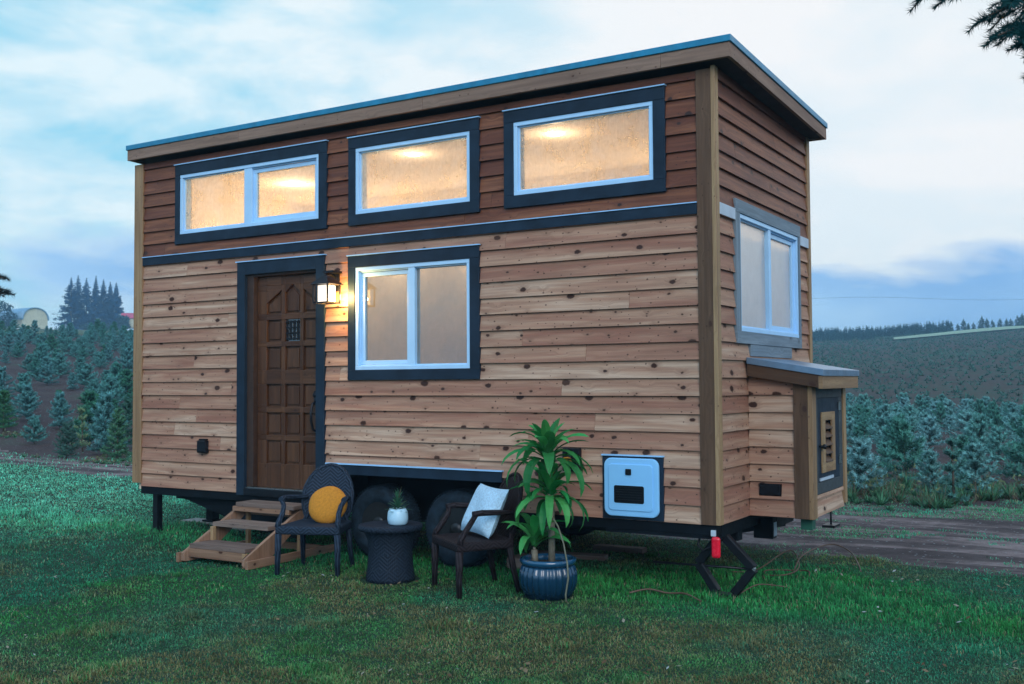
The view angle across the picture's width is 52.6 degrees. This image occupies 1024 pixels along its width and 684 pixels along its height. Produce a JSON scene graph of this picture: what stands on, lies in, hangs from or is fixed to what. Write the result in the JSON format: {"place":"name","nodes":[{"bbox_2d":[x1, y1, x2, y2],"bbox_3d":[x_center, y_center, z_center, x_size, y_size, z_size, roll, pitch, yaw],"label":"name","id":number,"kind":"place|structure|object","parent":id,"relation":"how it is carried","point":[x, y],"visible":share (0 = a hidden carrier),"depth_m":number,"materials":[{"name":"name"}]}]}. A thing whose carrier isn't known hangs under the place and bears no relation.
{"place":"outdoors","nodes":[
{"label":"outdoors","id":0,"kind":"place"},
{"bbox_2d":[0,273,15,297],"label":"fir tree","id":1,"kind":"object","parent":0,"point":[3,293],"visible":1,"depth_m":9.46,"materials":[{"name":"green plant"}]},
{"bbox_2d":[0,307,48,328],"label":"barn","id":2,"kind":"structure","parent":0,"point":[27,316],"depth_m":205.44,"materials":[{"name":"metal"}]},
{"bbox_2d":[7,329,128,335],"bbox_3d":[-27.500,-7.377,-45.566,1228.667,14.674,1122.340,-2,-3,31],"label":"pasture","id":3,"kind":"structure","parent":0,"point":[80,332],"depth_m":127.53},
{"bbox_2d":[0,300,17,327],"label":"round tree","id":4,"kind":"object","parent":3,"relation":"on","point":[8,318],"visible":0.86,"depth_m":201.11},
{"bbox_2d":[51,278,88,329],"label":"spruce","id":5,"kind":"object","parent":3,"relation":"on","point":[72,298],"visible":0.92,"depth_m":217.10,"materials":[{"name":"plant"}]},
{"bbox_2d":[64,275,88,329],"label":"spruce","id":6,"kind":"object","parent":3,"relation":"on","point":[79,289],"visible":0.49,"depth_m":221.67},
{"bbox_2d":[76,278,93,325],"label":"spruce","id":7,"kind":"object","parent":3,"relation":"on","point":[86,299],"visible":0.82,"depth_m":219.96,"materials":[{"name":"plant"}]},
{"bbox_2d":[83,276,109,323],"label":"spruce","id":8,"kind":"object","parent":3,"relation":"on","point":[95,302],"visible":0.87,"depth_m":219.09,"materials":[{"name":"plant"}]},
{"bbox_2d":[94,279,112,322],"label":"spruce","id":9,"kind":"object","parent":3,"relation":"on","point":[103,295],"visible":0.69,"depth_m":223.39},
{"bbox_2d":[102,283,129,329],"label":"spruce","id":10,"kind":"object","parent":3,"relation":"on","point":[115,303],"visible":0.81,"depth_m":222.29,"materials":[{"name":"plant"}]},
{"bbox_2d":[116,315,130,329],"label":"bush","id":11,"kind":"object","parent":3,"relation":"on","point":[124,319],"visible":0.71,"depth_m":216.88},
{"bbox_2d":[0,448,1023,683],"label":"lawn","id":12,"kind":"structure","parent":0,"point":[284,630],"depth_m":7.02,"materials":[{"name":"plant"}]},
{"bbox_2d":[176,500,333,569],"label":"wooden steps","id":13,"kind":"structure","parent":12,"relation":"on","point":[209,544],"depth_m":9.31,"materials":[{"name":"brown wood"}]},
{"bbox_2d":[275,463,354,576],"bbox_3d":[-1.643,1.502,8.858,0.594,0.887,0.630,-1,-2,9],"label":"armchair","id":14,"kind":"object","parent":12,"relation":"on","point":[332,474],"visible":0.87,"depth_m":8.94,"materials":[{"name":"black wicker"}]},
{"bbox_2d":[309,486,347,522],"bbox_3d":[-1.569,1.390,8.844,0.340,0.340,0.110,-1,-29,7],"label":"round cushion","id":15,"kind":"object","parent":14,"relation":"on","point":[324,502],"visible":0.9,"depth_m":8.80,"materials":[{"name":"fabric"}]},
{"bbox_2d":[358,520,422,583],"bbox_3d":[-0.982,1.694,8.372,0.524,0.450,0.524,-2,-3,31],"label":"side table","id":16,"kind":"object","parent":12,"relation":"on","point":[390,555],"visible":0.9,"depth_m":8.21,"materials":[{"name":"wicker"}]},
{"bbox_2d":[387,486,409,525],"bbox_3d":[-0.920,1.310,8.321,0.208,0.311,0.249,-2,-3,31],"label":"potted succulent","id":17,"kind":"object","parent":16,"relation":"on","point":[397,515],"visible":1,"depth_m":8.27,"materials":[{"name":"ceramic"}]},
{"bbox_2d":[431,472,522,599],"bbox_3d":[-0.233,1.459,7.980,0.630,0.887,0.594,1,-2,-24],"label":"armchair","id":18,"kind":"object","parent":12,"relation":"on","point":[501,538],"visible":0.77,"depth_m":7.88,"materials":[{"name":"brown wicker"}]},
{"bbox_2d":[461,483,508,538],"bbox_3d":[-0.212,1.297,7.996,0.156,0.400,0.420,31,-16,-29],"label":"square pillow","id":19,"kind":"object","parent":18,"relation":"on","point":[484,497],"visible":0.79,"depth_m":7.88,"materials":[{"name":"fabric"}]},
{"bbox_2d":[126,34,858,597],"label":"tiny house","id":20,"kind":"structure","parent":12,"relation":"on","point":[428,302],"depth_m":8.77,"materials":[{"name":"brown wood"}]},
{"bbox_2d":[174,140,328,244],"bbox_3d":[-2.557,-1.430,10.127,2.046,0.820,0.122,-2,-3,31],"label":"window","id":21,"kind":"structure","parent":20,"relation":"in","point":[252,164],"depth_m":10.08,"materials":[{"name":"plastic"}]},
{"bbox_2d":[257,273,315,488],"bbox_3d":[-2.128,0.372,9.814,0.823,2.023,0.132,-2,-3,31],"label":"door","id":22,"kind":"structure","parent":20,"relation":"in","point":[286,438],"depth_m":9.87,"materials":[{"name":"brown wood"}]},
{"bbox_2d":[346,244,480,379],"bbox_3d":[-0.856,-0.237,9.054,1.430,1.130,0.122,-2,-3,31],"label":"window","id":23,"kind":"structure","parent":20,"relation":"in","point":[361,267],"depth_m":9.04,"materials":[{"name":"plastic"}]},
{"bbox_2d":[347,116,480,225],"bbox_3d":[-0.859,-1.474,9.100,1.429,0.808,0.122,-2,-3,31],"label":"window","id":24,"kind":"structure","parent":20,"relation":"in","point":[360,146],"depth_m":9.07,"materials":[{"name":"plastic"}]},
{"bbox_2d":[502,84,666,208],"bbox_3d":[0.567,-1.524,8.238,1.442,0.816,0.122,-2,-3,31],"label":"window","id":25,"kind":"structure","parent":20,"relation":"in","point":[651,99],"depth_m":8.19,"materials":[{"name":"plastic"}]},
{"bbox_2d":[732,198,801,348],"bbox_3d":[2.134,-0.523,8.733,0.110,1.117,1.767,-2,-3,31],"label":"window","id":26,"kind":"structure","parent":20,"relation":"in","point":[766,259],"depth_m":8.69,"materials":[{"name":"plastic"}]},
{"bbox_2d":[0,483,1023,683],"bbox_3d":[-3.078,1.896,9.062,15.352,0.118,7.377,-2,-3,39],"label":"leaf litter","id":27,"kind":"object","parent":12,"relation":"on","point":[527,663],"visible":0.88,"depth_m":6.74,"materials":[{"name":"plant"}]},
{"bbox_2d":[501,418,592,601],"bbox_3d":[0.258,1.225,7.692,0.721,1.318,0.650,-2,-3,31],"label":"potted dracaena","id":28,"kind":"object","parent":12,"relation":"on","point":[551,575],"visible":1,"depth_m":7.58,"materials":[{"name":"plant"}]},
{"bbox_2d":[529,550,607,560],"bbox_3d":[0.510,1.932,9.378,0.710,0.045,0.140,-1,-2,21],"label":"leveling plank","id":29,"kind":"object","parent":12,"relation":"on","point":[591,556],"visible":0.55,"depth_m":9.28,"materials":[{"name":"brown wood"}]},
{"bbox_2d":[593,544,646,553],"bbox_3d":[1.009,1.940,9.719,0.500,0.050,0.120,-2,-3,29],"label":"leveling plank","id":30,"kind":"object","parent":12,"relation":"on","point":[621,548],"visible":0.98,"depth_m":9.67,"materials":[{"name":"brown wood"}]},
{"bbox_2d":[629,588,701,601],"bbox_3d":[1.130,1.847,7.586,0.567,0.049,0.104,-2,-3,31],"label":"cord","id":31,"kind":"object","parent":12,"relation":"on","point":[665,592],"visible":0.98,"depth_m":7.63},
{"bbox_2d":[731,550,809,576],"bbox_3d":[2.238,1.830,8.507,0.710,0.123,0.514,1,-3,-33],"label":"cord","id":32,"kind":"object","parent":12,"relation":"on","point":[780,569],"visible":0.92,"depth_m":8.53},
{"bbox_2d":[793,544,860,571],"bbox_3d":[2.695,1.829,8.704,0.491,0.152,0.788,-2,-3,31],"label":"cord","id":33,"kind":"object","parent":12,"relation":"on","point":[826,545],"visible":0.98,"depth_m":8.88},
{"bbox_2d":[0,447,1023,577],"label":"dirt road","id":34,"kind":"structure","parent":0,"point":[955,550],"depth_m":10.49,"materials":[{"name":"soil"}]},
{"bbox_2d":[903,0,1023,82],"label":"fir tree","id":35,"kind":"object","parent":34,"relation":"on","point":[1011,30],"visible":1,"depth_m":4.67,"materials":[{"name":"green plant"}]},
{"bbox_2d":[0,334,1023,508],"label":"tree field","id":36,"kind":"structure","parent":0,"point":[18,445],"depth_m":27.83,"materials":[{"name":"plant"}]},
{"bbox_2d":[0,332,14,353],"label":"young fir","id":37,"kind":"object","parent":36,"relation":"on","point":[7,341],"visible":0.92,"depth_m":56.04,"materials":[{"name":"green plant"}]},
{"bbox_2d":[0,366,15,393],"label":"young fir","id":38,"kind":"object","parent":36,"relation":"on","point":[3,377],"visible":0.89,"depth_m":35.06,"materials":[{"name":"green plant"}]},
{"bbox_2d":[0,389,19,430],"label":"young fir","id":39,"kind":"object","parent":36,"relation":"on","point":[4,400],"visible":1,"depth_m":26.62,"materials":[{"name":"green plant"}]},
{"bbox_2d":[9,343,23,357],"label":"young fir","id":40,"kind":"object","parent":36,"relation":"on","point":[17,350],"visible":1,"depth_m":52.51,"materials":[{"name":"green plant"}]},
{"bbox_2d":[9,331,28,354],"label":"young fir","id":41,"kind":"object","parent":36,"relation":"on","point":[19,339],"visible":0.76,"depth_m":54.22,"materials":[{"name":"green plant"}]},
{"bbox_2d":[10,372,39,402],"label":"young fir","id":42,"kind":"object","parent":36,"relation":"on","point":[24,378],"visible":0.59,"depth_m":33.04,"materials":[{"name":"green plant"}]},
{"bbox_2d":[11,383,42,420],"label":"young fir","id":43,"kind":"object","parent":36,"relation":"on","point":[27,391],"visible":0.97,"depth_m":29.13,"materials":[{"name":"green plant"}]},
{"bbox_2d":[26,357,41,379],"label":"young fir","id":44,"kind":"object","parent":36,"relation":"on","point":[36,362],"visible":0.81,"depth_m":41.49,"materials":[{"name":"green plant"}]},
{"bbox_2d":[20,416,49,443],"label":"young fir","id":45,"kind":"object","parent":36,"relation":"on","point":[34,422],"visible":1,"depth_m":24.10,"materials":[{"name":"green plant"}]},
{"bbox_2d":[32,343,49,366],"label":"young fir","id":46,"kind":"object","parent":36,"relation":"on","point":[41,352],"visible":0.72,"depth_m":46.96,"materials":[{"name":"green plant"}]},
{"bbox_2d":[32,356,59,384],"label":"young fir","id":47,"kind":"object","parent":36,"relation":"on","point":[46,364],"visible":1,"depth_m":39.57,"materials":[{"name":"green plant"}]},
{"bbox_2d":[45,334,61,351],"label":"young fir","id":48,"kind":"object","parent":36,"relation":"on","point":[52,341],"visible":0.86,"depth_m":57.37,"materials":[{"name":"green plant"}]},
{"bbox_2d":[46,390,74,428],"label":"young fir","id":49,"kind":"object","parent":36,"relation":"on","point":[59,400],"visible":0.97,"depth_m":27.43,"materials":[{"name":"green plant"}]},
{"bbox_2d":[50,352,73,376],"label":"young fir","id":50,"kind":"object","parent":36,"relation":"on","point":[60,362],"visible":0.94,"depth_m":43.03,"materials":[{"name":"green plant"}]},
{"bbox_2d":[52,421,81,459],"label":"young fir","id":51,"kind":"object","parent":36,"relation":"on","point":[68,432],"visible":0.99,"depth_m":20.71,"materials":[{"name":"green plant"}]},
{"bbox_2d":[58,336,79,354],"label":"young fir","id":52,"kind":"object","parent":36,"relation":"on","point":[69,342],"visible":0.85,"depth_m":55.62,"materials":[{"name":"green plant"}]},
{"bbox_2d":[66,373,78,388],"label":"young fir","id":53,"kind":"object","parent":36,"relation":"on","point":[72,377],"visible":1,"depth_m":38.03,"materials":[{"name":"green plant"}]},
{"bbox_2d":[68,357,91,380],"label":"young fir","id":54,"kind":"object","parent":36,"relation":"on","point":[80,365],"visible":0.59,"depth_m":41.19,"materials":[{"name":"green plant"}]},
{"bbox_2d":[70,407,91,451],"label":"young fir","id":55,"kind":"object","parent":36,"relation":"on","point":[82,436],"visible":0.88,"depth_m":22.57,"materials":[{"name":"green plant"}]},
{"bbox_2d":[74,334,89,351],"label":"young fir","id":56,"kind":"object","parent":36,"relation":"on","point":[82,340],"visible":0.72,"depth_m":57.10,"materials":[{"name":"green plant"}]},
{"bbox_2d":[59,389,115,446],"bbox_3d":[-9.636,1.754,23.801,1.156,1.421,1.222,-1,-1,7],"label":"young fir","id":57,"kind":"object","parent":36,"relation":"on","point":[89,399],"visible":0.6,"depth_m":23.62,"materials":[{"name":"green plant"}]},
{"bbox_2d":[74,363,101,386],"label":"young fir","id":58,"kind":"object","parent":36,"relation":"on","point":[86,371],"visible":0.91,"depth_m":39.03,"materials":[{"name":"green plant"}]},
{"bbox_2d":[81,378,100,393],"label":"young fir","id":59,"kind":"object","parent":36,"relation":"on","point":[93,385],"visible":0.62,"depth_m":34.18,"materials":[{"name":"green plant"}]},
{"bbox_2d":[91,351,108,368],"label":"young fir","id":60,"kind":"object","parent":36,"relation":"on","point":[101,359],"visible":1,"depth_m":47.80,"materials":[{"name":"green plant"}]},
{"bbox_2d":[83,390,128,451],"bbox_3d":[-8.486,1.708,21.753,0.959,1.445,0.902,-4,-6,28],"label":"young fir","id":61,"kind":"object","parent":36,"relation":"on","point":[103,414],"visible":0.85,"depth_m":21.65,"materials":[{"name":"green plant"}]},
{"bbox_2d":[104,344,115,363],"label":"young fir","id":62,"kind":"object","parent":36,"relation":"on","point":[107,350],"visible":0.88,"depth_m":51.17,"materials":[{"name":"green plant"}]},
{"bbox_2d":[95,374,128,406],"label":"young fir","id":63,"kind":"object","parent":36,"relation":"on","point":[111,383],"visible":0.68,"depth_m":32.32,"materials":[{"name":"green plant"}]},
{"bbox_2d":[100,407,131,458],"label":"young fir","id":64,"kind":"object","parent":36,"relation":"on","point":[119,420],"visible":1,"depth_m":20.49,"materials":[{"name":"green plant"}]},
{"bbox_2d":[103,362,130,396],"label":"young fir","id":65,"kind":"object","parent":36,"relation":"on","point":[117,369],"visible":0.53,"depth_m":35.56,"materials":[{"name":"green plant"}]},
{"bbox_2d":[115,369,132,402],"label":"young fir","id":66,"kind":"object","parent":36,"relation":"on","point":[125,382],"visible":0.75,"depth_m":33.70,"materials":[{"name":"green plant"}]},
{"bbox_2d":[116,341,132,371],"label":"young fir","id":67,"kind":"object","parent":36,"relation":"on","point":[128,357],"visible":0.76,"depth_m":44.60,"materials":[{"name":"green plant"}]},
{"bbox_2d":[121,395,132,448],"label":"young fir","id":68,"kind":"object","parent":36,"relation":"on","point":[129,414],"visible":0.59,"depth_m":23.06,"materials":[{"name":"green plant"}]},
{"bbox_2d":[0,426,1023,510],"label":"weeds","id":69,"kind":"object","parent":36,"relation":"on","point":[893,490],"visible":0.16,"depth_m":13.79,"materials":[{"name":"plant"}]},
{"bbox_2d":[846,416,864,436],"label":"young fir","id":70,"kind":"object","parent":36,"relation":"on","point":[850,422],"visible":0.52,"depth_m":27.23,"materials":[{"name":"green plant"}]},
{"bbox_2d":[854,393,873,417],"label":"young fir","id":71,"kind":"object","parent":36,"relation":"on","point":[863,399],"visible":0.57,"depth_m":37.88,"materials":[{"name":"green plant"}]},
{"bbox_2d":[855,406,872,434],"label":"young fir","id":72,"kind":"object","parent":36,"relation":"on","point":[866,412],"visible":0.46,"depth_m":28.80,"materials":[{"name":"green plant"}]},
{"bbox_2d":[856,416,872,437],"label":"young fir","id":73,"kind":"object","parent":36,"relation":"on","point":[864,421],"visible":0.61,"depth_m":27.35,"materials":[{"name":"green plant"}]},
{"bbox_2d":[847,436,889,494],"bbox_3d":[4.794,1.720,14.333,0.755,0.873,0.885,-1,-4,29],"label":"young fir","id":74,"kind":"object","parent":36,"relation":"on","point":[860,447],"visible":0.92,"depth_m":14.25,"materials":[{"name":"green plant"}]},
{"bbox_2d":[857,409,888,440],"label":"young fir","id":75,"kind":"object","parent":36,"relation":"on","point":[874,418],"visible":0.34,"depth_m":25.69,"materials":[{"name":"green plant"}]},
{"bbox_2d":[868,403,893,444],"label":"young fir","id":76,"kind":"object","parent":36,"relation":"on","point":[884,408],"visible":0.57,"depth_m":24.11,"materials":[{"name":"green plant"}]},
{"bbox_2d":[875,418,893,454],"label":"young fir","id":77,"kind":"object","parent":36,"relation":"on","point":[888,422],"visible":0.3,"depth_m":21.38,"materials":[{"name":"green plant"}]},
{"bbox_2d":[872,441,902,474],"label":"young fir","id":78,"kind":"object","parent":36,"relation":"on","point":[884,445],"visible":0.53,"depth_m":17.21,"materials":[{"name":"green plant"}]},
{"bbox_2d":[876,411,913,447],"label":"young fir","id":79,"kind":"object","parent":36,"relation":"on","point":[893,413],"visible":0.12,"depth_m":22.66,"materials":[{"name":"green plant"}]},
{"bbox_2d":[876,413,919,460],"bbox_3d":[7.370,1.840,19.683,0.959,1.030,0.916,-1,-5,-19],"label":"young fir","id":80,"kind":"object","parent":36,"relation":"on","point":[902,415],"visible":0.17,"depth_m":19.66,"materials":[{"name":"green plant"}]},
{"bbox_2d":[873,417,930,482],"bbox_3d":[5.953,1.671,15.713,1.029,1.094,1.077,-3,-6,6],"label":"young fir","id":81,"kind":"object","parent":36,"relation":"on","point":[903,436],"visible":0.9,"depth_m":15.68,"materials":[{"name":"green plant"}]},
{"bbox_2d":[902,405,923,424],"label":"young fir","id":82,"kind":"object","parent":36,"relation":"on","point":[907,411],"visible":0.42,"depth_m":32.88,"materials":[{"name":"green plant"}]},
{"bbox_2d":[906,436,937,468],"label":"young fir","id":83,"kind":"object","parent":36,"relation":"on","point":[925,447],"visible":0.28,"depth_m":18.30,"materials":[{"name":"green plant"}]},
{"bbox_2d":[910,413,943,436],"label":"young fir","id":84,"kind":"object","parent":36,"relation":"on","point":[922,416],"visible":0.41,"depth_m":28.30,"materials":[{"name":"green plant"}]},
{"bbox_2d":[915,416,948,446],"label":"young fir","id":85,"kind":"object","parent":36,"relation":"on","point":[930,423],"visible":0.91,"depth_m":24.09,"materials":[{"name":"green plant"}]},
{"bbox_2d":[914,449,951,492],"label":"young fir","id":86,"kind":"object","parent":36,"relation":"on","point":[932,455],"visible":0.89,"depth_m":14.29,"materials":[{"name":"green plant"}]},
{"bbox_2d":[931,402,954,428],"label":"young fir","id":87,"kind":"object","parent":36,"relation":"on","point":[942,413],"visible":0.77,"depth_m":33.25,"materials":[{"name":"green plant"}]},
{"bbox_2d":[938,414,957,432],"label":"young fir","id":88,"kind":"object","parent":36,"relation":"on","point":[949,418],"visible":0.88,"depth_m":30.29,"materials":[{"name":"green plant"}]},
{"bbox_2d":[939,398,958,418],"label":"young fir","id":89,"kind":"object","parent":36,"relation":"on","point":[948,404],"visible":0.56,"depth_m":40.02,"materials":[{"name":"green plant"}]},
{"bbox_2d":[935,436,970,504],"bbox_3d":[5.559,1.640,13.091,0.430,0.936,0.465,-3,-3,31],"label":"young fir","id":90,"kind":"object","parent":36,"relation":"on","point":[951,466],"visible":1,"depth_m":13.04,"materials":[{"name":"green plant"}]},
{"bbox_2d":[942,434,985,473],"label":"young fir","id":91,"kind":"object","parent":36,"relation":"on","point":[962,443],"visible":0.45,"depth_m":16.68,"materials":[{"name":"green plant"}]},
{"bbox_2d":[946,409,991,436],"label":"young fir","id":92,"kind":"object","parent":36,"relation":"on","point":[967,416],"visible":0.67,"depth_m":27.04,"materials":[{"name":"green plant"}]},
{"bbox_2d":[949,451,994,482],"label":"young fir","id":93,"kind":"object","parent":36,"relation":"on","point":[963,454],"visible":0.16,"depth_m":15.27,"materials":[{"name":"green plant"}]},
{"bbox_2d":[941,442,1003,496],"bbox_3d":[6.210,1.737,14.019,0.826,0.810,0.699,-2,1,19],"label":"young fir","id":94,"kind":"object","parent":36,"relation":"on","point":[975,462],"visible":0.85,"depth_m":13.93,"materials":[{"name":"green plant"}]},
{"bbox_2d":[954,412,997,453],"bbox_3d":[9.391,1.887,20.898,0.989,0.997,0.760,-1,-2,16],"label":"young fir","id":95,"kind":"object","parent":36,"relation":"on","point":[980,426],"visible":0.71,"depth_m":20.82,"materials":[{"name":"green plant"}]},
{"bbox_2d":[970,398,988,421],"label":"young fir","id":96,"kind":"object","parent":36,"relation":"on","point":[980,402],"visible":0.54,"depth_m":35.42,"materials":[{"name":"green plant"}]},
{"bbox_2d":[979,401,1004,428],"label":"young fir","id":97,"kind":"object","parent":36,"relation":"on","point":[992,405],"visible":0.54,"depth_m":33.72,"materials":[{"name":"green plant"}]},
{"bbox_2d":[984,426,1009,463],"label":"young fir","id":98,"kind":"object","parent":36,"relation":"on","point":[998,438],"visible":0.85,"depth_m":19.54,"materials":[{"name":"green plant"}]},
{"bbox_2d":[987,410,1010,435],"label":"young fir","id":99,"kind":"object","parent":36,"relation":"on","point":[996,415],"visible":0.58,"depth_m":27.81,"materials":[{"name":"green plant"}]},
{"bbox_2d":[988,403,1023,477],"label":"young fir","id":100,"kind":"object","parent":36,"relation":"on","point":[1016,446],"visible":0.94,"depth_m":15.59,"materials":[{"name":"green plant"}]},
{"bbox_2d":[998,413,1020,439],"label":"young fir","id":101,"kind":"object","parent":36,"relation":"on","point":[1013,417],"visible":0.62,"depth_m":26.41,"materials":[{"name":"green plant"}]},
{"bbox_2d":[1001,402,1019,431],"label":"young fir","id":102,"kind":"object","parent":36,"relation":"on","point":[1013,408],"visible":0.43,"depth_m":30.04,"materials":[{"name":"green plant"}]},
{"bbox_2d":[1002,450,1023,476],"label":"young fir","id":103,"kind":"object","parent":36,"relation":"on","point":[1016,462],"visible":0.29,"depth_m":16.77,"materials":[{"name":"green plant"}]},
{"bbox_2d":[0,0,1023,332],"label":"sky","id":104,"kind":"structure","parent":0,"point":[917,174],"materials":[{"name":"blue"}]},
{"bbox_2d":[813,328,1023,412],"bbox_3d":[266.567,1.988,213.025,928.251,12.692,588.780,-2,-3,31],"label":"hillside","id":105,"kind":"structure","parent":0,"point":[983,388],"depth_m":86.42,"materials":[{"name":"plant"}]},
{"bbox_2d":[812,318,1023,340],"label":"conifer wood","id":106,"kind":"object","parent":105,"relation":"on","point":[858,333],"visible":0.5,"depth_m":199.74,"materials":[{"name":"plant"}]},
{"bbox_2d":[813,329,1023,410],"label":"seedling rows","id":107,"kind":"object","parent":105,"relation":"on","point":[842,347],"visible":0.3,"depth_m":103.39,"materials":[{"name":"plant"}]},
{"bbox_2d":[894,326,1023,338],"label":"grass track","id":108,"kind":"structure","parent":0,"point":[966,331],"depth_m":177.63,"materials":[{"name":"plant"}]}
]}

